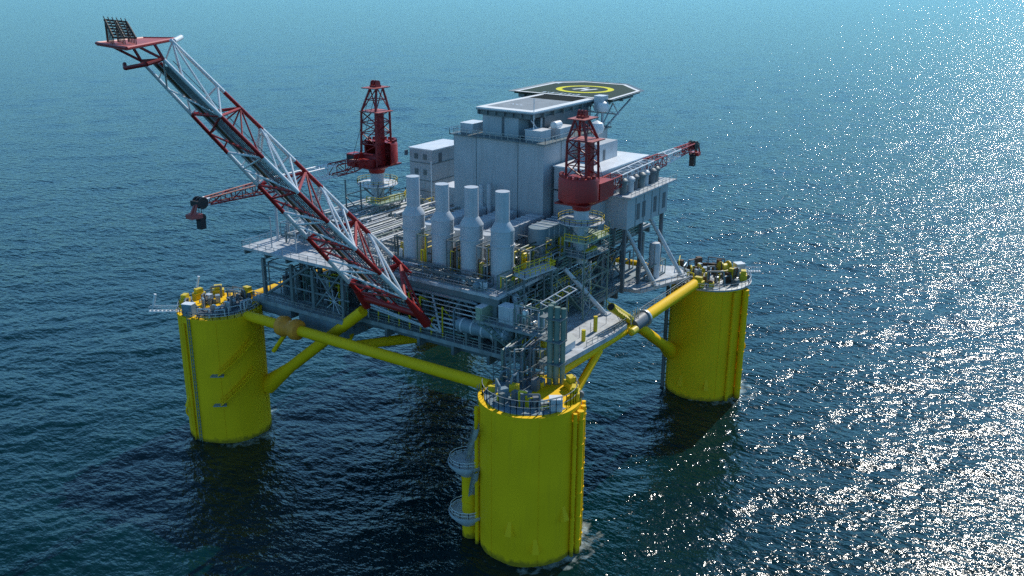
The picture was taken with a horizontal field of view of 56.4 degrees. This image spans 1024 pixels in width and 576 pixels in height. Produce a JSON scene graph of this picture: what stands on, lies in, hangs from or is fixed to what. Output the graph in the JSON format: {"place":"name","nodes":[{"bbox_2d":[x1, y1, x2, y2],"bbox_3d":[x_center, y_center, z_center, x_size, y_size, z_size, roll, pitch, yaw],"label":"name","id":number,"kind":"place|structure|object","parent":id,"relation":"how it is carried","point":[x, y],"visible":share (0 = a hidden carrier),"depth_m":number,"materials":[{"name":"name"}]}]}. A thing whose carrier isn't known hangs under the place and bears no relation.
{"place":"outdoors","nodes":[
{"label":"outdoors","id":0,"kind":"place"},
{"bbox_2d":[0,0,1023,575],"bbox_3d":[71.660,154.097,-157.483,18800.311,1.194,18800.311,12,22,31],"label":"sea","id":1,"kind":"structure","parent":0,"point":[850,184],"depth_m":292.27,"materials":[{"name":"liquid"}]},
{"bbox_2d":[176,288,271,442],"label":"hull column","id":2,"kind":"structure","parent":1,"relation":"in","point":[224,361],"depth_m":194.97,"materials":[{"name":"yellow metal"}]},
{"bbox_2d":[148,294,178,311],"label":"light arm","id":3,"kind":"object","parent":2,"relation":"attached to","point":[154,300],"visible":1,"depth_m":192.94},
{"bbox_2d":[178,293,190,305],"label":"chain jack","id":4,"kind":"object","parent":2,"relation":"on","point":[183,296],"visible":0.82,"depth_m":197.03,"materials":[{"name":"yellow paint"}]},
{"bbox_2d":[181,301,195,316],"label":"equipment cabinet","id":5,"kind":"object","parent":2,"relation":"on","point":[190,307],"visible":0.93,"depth_m":191.02,"materials":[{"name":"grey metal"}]},
{"bbox_2d":[192,287,205,299],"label":"chain jack","id":6,"kind":"object","parent":2,"relation":"on","point":[198,292],"visible":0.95,"depth_m":200.72,"materials":[{"name":"yellow paint"}]},
{"bbox_2d":[212,284,224,295],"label":"chain jack","id":7,"kind":"object","parent":2,"relation":"on","point":[215,290],"visible":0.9,"depth_m":202.93,"materials":[{"name":"yellow paint"}]},
{"bbox_2d":[184,285,256,318],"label":"valve manifold","id":8,"kind":"object","parent":2,"relation":"on","point":[230,303],"visible":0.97,"depth_m":195.94,"materials":[{"name":"metal"}]},
{"bbox_2d":[243,285,253,297],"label":"chain jack","id":9,"kind":"object","parent":2,"relation":"on","point":[248,289],"visible":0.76,"depth_m":202.13,"materials":[{"name":"yellow paint"}]},
{"bbox_2d":[254,268,326,295],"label":"brace tube","id":10,"kind":"object","parent":2,"relation":"attached to","point":[260,290],"visible":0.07,"depth_m":206.84,"materials":[{"name":"yellow paint"}]},
{"bbox_2d":[263,306,367,392],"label":"brace tube","id":11,"kind":"object","parent":2,"relation":"attached to","point":[275,379],"visible":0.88,"depth_m":193.12,"materials":[{"name":"yellow paint"}]},
{"bbox_2d":[253,261,689,368],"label":"deck","id":12,"kind":"structure","parent":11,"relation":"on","point":[593,329],"depth_m":186.22,"materials":[{"name":"grey metal"}]},
{"bbox_2d":[268,258,326,299],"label":"equipment skid","id":13,"kind":"object","parent":12,"relation":"on","point":[285,290],"visible":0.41,"depth_m":199.39,"materials":[{"name":"grey metal"}]},
{"bbox_2d":[302,267,369,312],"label":"equipment skid","id":14,"kind":"object","parent":12,"relation":"on","point":[354,303],"visible":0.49,"depth_m":192.69,"materials":[{"name":"grey metal"}]},
{"bbox_2d":[357,334,416,346],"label":"brace tube","id":15,"kind":"object","parent":12,"relation":"attached to","point":[399,339],"visible":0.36,"depth_m":185.61,"materials":[{"name":"yellow paint"}]},
{"bbox_2d":[370,288,422,315],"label":"equipment skid","id":16,"kind":"object","parent":12,"relation":"on","point":[403,314],"visible":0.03,"depth_m":189.45,"materials":[{"name":"grey metal"}]},
{"bbox_2d":[405,288,474,332],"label":"equipment skid","id":17,"kind":"object","parent":12,"relation":"on","point":[448,312],"visible":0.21,"depth_m":183.03,"materials":[{"name":"grey metal"}]},
{"bbox_2d":[261,232,644,345],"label":"topside frame","id":18,"kind":"object","parent":12,"relation":"on","point":[313,292],"visible":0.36,"depth_m":190.09,"materials":[{"name":"grey metal"}]},
{"bbox_2d":[367,278,477,340],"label":"pipe gallery","id":19,"kind":"object","parent":18,"relation":"attached to","point":[420,298],"visible":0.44,"depth_m":175.88,"materials":[{"name":"grey paint"}]},
{"bbox_2d":[241,192,650,306],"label":"deck","id":20,"kind":"structure","parent":18,"relation":"on","point":[300,251],"depth_m":188.20,"materials":[{"name":"grey metal"}]},
{"bbox_2d":[95,35,441,333],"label":"flare boom","id":21,"kind":"object","parent":20,"relation":"attached to","point":[195,98],"visible":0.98,"depth_m":151.10,"materials":[{"name":"red paint"}]},
{"bbox_2d":[103,16,136,43],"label":"flare burner","id":22,"kind":"object","parent":21,"relation":"on","point":[120,31],"visible":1,"depth_m":123.59,"materials":[{"name":"metal"}]},
{"bbox_2d":[279,217,305,237],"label":"equipment skid","id":23,"kind":"object","parent":20,"relation":"on","point":[299,221],"visible":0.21,"depth_m":204.66,"materials":[{"name":"grey metal"}]},
{"bbox_2d":[185,80,401,229],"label":"pedestal crane","id":24,"kind":"object","parent":20,"relation":"on","point":[377,157],"visible":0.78,"depth_m":208.46,"materials":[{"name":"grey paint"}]},
{"bbox_2d":[357,174,397,196],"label":"service platform","id":25,"kind":"structure","parent":24,"relation":"attached to","point":[365,184],"depth_m":213.00,"materials":[{"name":"white paint"}]},
{"bbox_2d":[285,221,366,247],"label":"pipe rack","id":26,"kind":"object","parent":20,"relation":"on","point":[299,236],"visible":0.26,"depth_m":198.88,"materials":[{"name":"grey metal"}]},
{"bbox_2d":[333,215,402,254],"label":"pipe rack","id":27,"kind":"object","parent":20,"relation":"on","point":[386,224],"visible":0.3,"depth_m":195.27,"materials":[{"name":"grey metal"}]},
{"bbox_2d":[322,197,424,231],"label":"pipe rack","id":28,"kind":"object","parent":20,"relation":"on","point":[363,217],"visible":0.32,"depth_m":210.87,"materials":[{"name":"grey metal"}]},
{"bbox_2d":[344,174,405,226],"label":"access tower","id":29,"kind":"structure","parent":20,"relation":"on","point":[390,198],"depth_m":211.28,"materials":[{"name":"grey metal"}]},
{"bbox_2d":[394,232,403,258],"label":"equipment skid","id":30,"kind":"object","parent":20,"relation":"on","point":[401,252],"visible":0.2,"depth_m":189.90,"materials":[{"name":"grey metal"}]},
{"bbox_2d":[386,187,434,215],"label":"equipment skid","id":31,"kind":"object","parent":20,"relation":"on","point":[425,200],"visible":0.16,"depth_m":222.88,"materials":[{"name":"grey metal"}]},
{"bbox_2d":[402,175,425,265],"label":"exhaust stack","id":32,"kind":"object","parent":20,"relation":"on","point":[413,213],"visible":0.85,"depth_m":183.05,"materials":[{"name":"grey paint"}]},
{"bbox_2d":[416,229,431,268],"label":"equipment skid","id":33,"kind":"object","parent":20,"relation":"on","point":[425,253],"visible":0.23,"depth_m":183.41,"materials":[{"name":"grey metal"}]},
{"bbox_2d":[390,199,460,229],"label":"pipe rack","id":34,"kind":"object","parent":20,"relation":"on","point":[431,209],"visible":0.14,"depth_m":210.25,"materials":[{"name":"grey metal"}]},
{"bbox_2d":[404,139,453,204],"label":"side cabin","id":35,"kind":"object","parent":20,"relation":"on","point":[439,154],"visible":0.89,"depth_m":229.06,"materials":[{"name":"white metal"}]},
{"bbox_2d":[376,254,493,290],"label":"pipes","id":36,"kind":"object","parent":20,"relation":"on","point":[477,281],"visible":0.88,"depth_m":176.97,"materials":[{"name":"grey metal"}]},
{"bbox_2d":[431,182,454,271],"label":"exhaust stack","id":37,"kind":"object","parent":20,"relation":"on","point":[442,225],"visible":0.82,"depth_m":179.47,"materials":[{"name":"grey paint"}]},
{"bbox_2d":[449,181,454,211],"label":"equipment cabinet","id":38,"kind":"object","parent":20,"relation":"on","point":[451,194],"visible":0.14,"depth_m":214.57,"materials":[{"name":"white metal"}]},
{"bbox_2d":[446,235,460,274],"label":"equipment skid","id":39,"kind":"object","parent":20,"relation":"on","point":[456,261],"visible":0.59,"depth_m":180.20,"materials":[{"name":"grey metal"}]},
{"bbox_2d":[425,206,486,252],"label":"exhaust duct","id":40,"kind":"object","parent":20,"relation":"on","point":[458,215],"visible":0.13,"depth_m":196.09,"materials":[{"name":"silver metal"}]},
{"bbox_2d":[459,185,484,277],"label":"exhaust stack","id":41,"kind":"object","parent":20,"relation":"on","point":[471,237],"visible":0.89,"depth_m":175.92,"materials":[{"name":"grey paint"}]},
{"bbox_2d":[476,240,490,281],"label":"equipment skid","id":42,"kind":"object","parent":20,"relation":"on","point":[486,269],"visible":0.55,"depth_m":176.67,"materials":[{"name":"grey metal"}]},
{"bbox_2d":[479,183,490,213],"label":"vent pair","id":43,"kind":"object","parent":20,"relation":"on","point":[481,194],"visible":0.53,"depth_m":202.90,"materials":[{"name":"grey paint"}]},
{"bbox_2d":[454,210,516,256],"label":"exhaust duct","id":44,"kind":"object","parent":20,"relation":"on","point":[488,220],"visible":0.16,"depth_m":193.35,"materials":[{"name":"grey metal"}]},
{"bbox_2d":[489,190,514,284],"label":"exhaust stack","id":45,"kind":"object","parent":20,"relation":"on","point":[502,243],"visible":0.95,"depth_m":172.32,"materials":[{"name":"grey paint"}]},
{"bbox_2d":[483,213,543,263],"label":"exhaust duct","id":46,"kind":"object","parent":20,"relation":"on","point":[521,224],"visible":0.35,"depth_m":191.57,"materials":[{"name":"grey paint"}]},
{"bbox_2d":[497,262,536,291],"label":"equipment skid","id":47,"kind":"object","parent":20,"relation":"on","point":[505,281],"visible":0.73,"depth_m":172.13,"materials":[{"name":"grey metal"}]},
{"bbox_2d":[514,234,551,270],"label":"equipment skid","id":48,"kind":"object","parent":20,"relation":"on","point":[524,256],"visible":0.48,"depth_m":182.91,"materials":[{"name":"yellow metal"}]},
{"bbox_2d":[534,245,563,267],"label":"equipment skid","id":49,"kind":"object","parent":20,"relation":"on","point":[558,263],"visible":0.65,"depth_m":183.69,"materials":[{"name":"grey metal"}]},
{"bbox_2d":[528,231,571,257],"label":"equipment skid","id":50,"kind":"object","parent":20,"relation":"on","point":[560,240],"visible":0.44,"depth_m":189.83,"materials":[{"name":"grey metal"}]},
{"bbox_2d":[528,212,573,260],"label":"tank","id":51,"kind":"object","parent":20,"relation":"on","point":[541,230],"visible":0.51,"depth_m":187.79,"materials":[{"name":"grey metal"}]},
{"bbox_2d":[554,109,700,263],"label":"pedestal crane","id":52,"kind":"object","parent":20,"relation":"on","point":[580,193],"visible":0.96,"depth_m":181.64,"materials":[{"name":"grey paint"}]},
{"bbox_2d":[558,209,604,235],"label":"service platform","id":53,"kind":"structure","parent":52,"relation":"attached to","point":[568,220],"depth_m":184.38,"materials":[{"name":"yellow paint"}]},
{"bbox_2d":[455,317,512,352],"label":"banded vessel","id":54,"kind":"object","parent":12,"relation":"on","point":[468,327],"visible":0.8,"depth_m":170.56,"materials":[{"name":"grey metal"}]},
{"bbox_2d":[473,305,547,355],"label":"mezzanine deck","id":55,"kind":"structure","parent":12,"relation":"on","point":[495,323],"depth_m":166.82,"materials":[{"name":"metal"}]},
{"bbox_2d":[475,303,492,320],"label":"equipment cabinet","id":56,"kind":"object","parent":55,"relation":"on","point":[483,309],"visible":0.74,"depth_m":169.44,"materials":[{"name":"grey metal"}]},
{"bbox_2d":[480,317,531,363],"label":"stairway","id":57,"kind":"object","parent":55,"relation":"attached to","point":[495,336],"visible":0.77,"depth_m":166.94,"materials":[{"name":"grey paint"}]},
{"bbox_2d":[498,302,519,324],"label":"equipment cabinet","id":58,"kind":"object","parent":55,"relation":"on","point":[506,311],"visible":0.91,"depth_m":167.55,"materials":[{"name":"grey metal"}]},
{"bbox_2d":[500,286,535,318],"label":"equipment skid","id":59,"kind":"object","parent":55,"relation":"on","point":[514,298],"visible":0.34,"depth_m":172.60,"materials":[{"name":"grey metal"}]},
{"bbox_2d":[514,298,550,332],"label":"equipment skid","id":60,"kind":"object","parent":55,"relation":"on","point":[526,320],"visible":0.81,"depth_m":165.76,"materials":[{"name":"grey metal"}]},
{"bbox_2d":[502,306,547,350],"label":"equipment module","id":61,"kind":"object","parent":12,"relation":"on","point":[535,314],"visible":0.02,"depth_m":170.97,"materials":[{"name":"grey paint"}]},
{"bbox_2d":[492,323,560,355],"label":"equipment skid","id":62,"kind":"object","parent":12,"relation":"on","point":[518,343],"visible":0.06,"depth_m":169.65,"materials":[{"name":"grey metal"}]},
{"bbox_2d":[513,257,555,308],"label":"access platform","id":63,"kind":"structure","parent":12,"relation":"on","point":[537,270],"depth_m":174.39,"materials":[{"name":"yellow paint"}]},
{"bbox_2d":[515,319,560,364],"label":"equipment skid","id":64,"kind":"object","parent":12,"relation":"on","point":[541,353],"visible":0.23,"depth_m":166.20,"materials":[{"name":"grey metal"}]},
{"bbox_2d":[539,269,557,308],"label":"lattice tower","id":65,"kind":"structure","parent":12,"relation":"on","point":[556,282],"depth_m":180.55,"materials":[{"name":"grey metal"}]},
{"bbox_2d":[539,286,576,338],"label":"ladder frame","id":66,"kind":"object","parent":12,"relation":"on","point":[566,296],"visible":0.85,"depth_m":165.01,"materials":[{"name":"grey paint"}]},
{"bbox_2d":[525,261,596,314],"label":"pipe gallery","id":67,"kind":"object","parent":12,"relation":"attached to","point":[567,280],"visible":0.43,"depth_m":186.36,"materials":[{"name":"grey paint"}]},
{"bbox_2d":[549,271,581,311],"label":"stairway","id":68,"kind":"object","parent":12,"relation":"on","point":[573,302],"visible":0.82,"depth_m":185.68,"materials":[{"name":"grey paint"}]},
{"bbox_2d":[567,263,590,312],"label":"lattice tower","id":69,"kind":"structure","parent":12,"relation":"on","point":[589,280],"depth_m":189.53,"materials":[{"name":"grey metal"}]},
{"bbox_2d":[548,250,610,290],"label":"equipment skid","id":70,"kind":"object","parent":12,"relation":"on","point":[594,272],"visible":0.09,"depth_m":204.35,"materials":[{"name":"grey metal"}]},
{"bbox_2d":[563,221,609,319],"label":"access tower","id":71,"kind":"structure","parent":12,"relation":"on","point":[591,237],"depth_m":185.03,"materials":[{"name":"grey metal"}]},
{"bbox_2d":[563,267,610,315],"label":"deck strut","id":72,"kind":"object","parent":12,"relation":"on","point":[579,285],"visible":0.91,"depth_m":186.29,"materials":[{"name":"grey paint"}]},
{"bbox_2d":[590,239,634,279],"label":"equipment skid","id":73,"kind":"object","parent":12,"relation":"on","point":[614,273],"visible":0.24,"depth_m":213.57,"materials":[{"name":"grey metal"}]},
{"bbox_2d":[553,138,676,292],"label":"machinery house","id":74,"kind":"structure","parent":12,"relation":"on","point":[640,198],"depth_m":200.23,"materials":[{"name":"grey paint"}]},
{"bbox_2d":[590,120,603,134],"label":"satellite dome","id":75,"kind":"structure","parent":74,"relation":"on","point":[598,126],"depth_m":206.36,"materials":[{"name":"grey paint"}]},
{"bbox_2d":[558,222,647,268],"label":"pipe bundle","id":76,"kind":"object","parent":74,"relation":"attached to","point":[615,236],"visible":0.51,"depth_m":196.89,"materials":[{"name":"grey paint"}]},
{"bbox_2d":[627,230,659,286],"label":"deck strut","id":77,"kind":"object","parent":12,"relation":"on","point":[640,257],"visible":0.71,"depth_m":203.98,"materials":[{"name":"grey paint"}]},
{"bbox_2d":[635,257,665,281],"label":"equipment skid","id":78,"kind":"object","parent":12,"relation":"on","point":[644,277],"visible":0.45,"depth_m":210.44,"materials":[{"name":"grey metal"}]},
{"bbox_2d":[648,241,660,278],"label":"storage tank","id":79,"kind":"object","parent":12,"relation":"on","point":[654,251],"visible":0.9,"depth_m":209.42,"materials":[{"name":"white metal"}]},
{"bbox_2d":[649,218,685,276],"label":"deck strut","id":80,"kind":"object","parent":12,"relation":"on","point":[664,244],"visible":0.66,"depth_m":211.04,"materials":[{"name":"grey paint"}]},
{"bbox_2d":[448,374,586,566],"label":"hull column","id":81,"kind":"structure","parent":1,"relation":"in","point":[519,471],"depth_m":155.87,"materials":[{"name":"yellow metal"}]},
{"bbox_2d":[243,310,492,388],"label":"brace tube","id":82,"kind":"object","parent":81,"relation":"attached to","point":[441,371],"visible":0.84,"depth_m":173.44,"materials":[{"name":"yellow paint"}]},
{"bbox_2d":[272,336,285,352],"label":"brace tube","id":83,"kind":"object","parent":82,"relation":"attached to","point":[278,344],"visible":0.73,"depth_m":189.02,"materials":[{"name":"yellow paint"}]},
{"bbox_2d":[273,316,305,339],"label":"tube cover","id":84,"kind":"object","parent":82,"relation":"attached to","point":[283,326],"visible":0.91,"depth_m":185.40,"materials":[{"name":"yellow metal"}]},
{"bbox_2d":[493,332,545,389],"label":"riser cage","id":85,"kind":"object","parent":81,"relation":"on","point":[523,349],"visible":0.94,"depth_m":162.05,"materials":[{"name":"grey metal"}]},
{"bbox_2d":[488,366,562,413],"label":"valve manifold","id":86,"kind":"object","parent":81,"relation":"on","point":[515,391],"visible":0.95,"depth_m":154.96,"materials":[{"name":"grey metal"}]},
{"bbox_2d":[538,302,567,384],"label":"pipe stack","id":87,"kind":"object","parent":81,"relation":"on","point":[554,338],"visible":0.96,"depth_m":159.27,"materials":[{"name":"grey paint"}]},
{"bbox_2d":[549,395,562,411],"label":"equipment cabinet","id":88,"kind":"object","parent":81,"relation":"on","point":[559,407],"visible":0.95,"depth_m":151.35,"materials":[{"name":"white metal"}]},
{"bbox_2d":[563,374,579,391],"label":"chain jack","id":89,"kind":"object","parent":81,"relation":"on","point":[569,380],"visible":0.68,"depth_m":159.20,"materials":[{"name":"yellow paint"}]},
{"bbox_2d":[569,384,583,401],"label":"chain jack","id":90,"kind":"object","parent":81,"relation":"on","point":[579,394],"visible":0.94,"depth_m":155.33,"materials":[{"name":"yellow paint"}]},
{"bbox_2d":[545,324,633,375],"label":"brace tube","id":91,"kind":"object","parent":81,"relation":"attached to","point":[578,361],"visible":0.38,"depth_m":175.02,"materials":[{"name":"yellow paint"}]},
{"bbox_2d":[578,348,602,389],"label":"brace tube","id":92,"kind":"object","parent":91,"relation":"attached to","point":[587,370],"visible":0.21,"depth_m":174.05,"materials":[{"name":"yellow paint"}]},
{"bbox_2d":[660,260,751,400],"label":"hull column","id":93,"kind":"structure","parent":1,"relation":"in","point":[706,329],"depth_m":215.34,"materials":[{"name":"yellow metal"}]},
{"bbox_2d":[638,326,676,358],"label":"brace tube","id":94,"kind":"object","parent":93,"relation":"attached to","point":[668,349],"visible":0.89,"depth_m":207.01,"materials":[{"name":"yellow paint"}]},
{"bbox_2d":[640,276,699,318],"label":"brace tube","id":95,"kind":"object","parent":93,"relation":"attached to","point":[670,300],"visible":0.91,"depth_m":200.15,"materials":[{"name":"yellow paint"}]},
{"bbox_2d":[626,309,652,335],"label":"tube joint","id":96,"kind":"object","parent":95,"relation":"attached to","point":[643,318],"visible":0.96,"depth_m":187.30,"materials":[{"name":"grey metal"}]},
{"bbox_2d":[606,300,633,323],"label":"tube stub","id":97,"kind":"object","parent":96,"relation":"attached to","point":[617,311],"visible":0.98,"depth_m":181.49,"materials":[{"name":"yellow paint"}]},
{"bbox_2d":[677,255,739,286],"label":"valve manifold","id":98,"kind":"object","parent":93,"relation":"on","point":[731,275],"visible":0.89,"depth_m":214.46,"materials":[{"name":"metal"}]},
{"bbox_2d":[717,260,732,275],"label":"mooring winch","id":99,"kind":"object","parent":93,"relation":"on","point":[727,265],"visible":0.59,"depth_m":218.80,"materials":[{"name":"yellow paint"}]},
{"bbox_2d":[733,261,744,274],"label":"equipment cabinet","id":100,"kind":"object","parent":93,"relation":"on","point":[740,264],"visible":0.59,"depth_m":218.49,"materials":[{"name":"white metal"}]},
{"bbox_2d":[739,269,749,280],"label":"chain jack","id":101,"kind":"object","parent":93,"relation":"on","point":[744,276],"visible":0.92,"depth_m":214.81,"materials":[{"name":"yellow paint"}]},
{"bbox_2d":[449,106,611,219],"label":"accommodation block","id":102,"kind":"structure","parent":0,"point":[518,158],"depth_m":202.19,"materials":[{"name":"grey paint"}]},
{"bbox_2d":[476,94,593,127],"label":"roof","id":103,"kind":"structure","parent":102,"relation":"on","point":[542,105],"depth_m":205.86,"materials":[{"name":"grey paint"}]},
{"bbox_2d":[508,81,643,125],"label":"helideck","id":104,"kind":"object","parent":102,"relation":"on","point":[613,91],"visible":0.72,"depth_m":230.69,"materials":[{"name":"grey paint"}]},
{"bbox_2d":[594,94,608,110],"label":"equipment cabinet","id":105,"kind":"object","parent":104,"relation":"on","point":[599,98],"visible":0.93,"depth_m":214.91,"materials":[{"name":"white metal"}]},
{"bbox_2d":[596,101,609,122],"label":"radar dome","id":106,"kind":"structure","parent":102,"relation":"on","point":[602,108],"depth_m":214.50,"materials":[{"name":"grey paint"}]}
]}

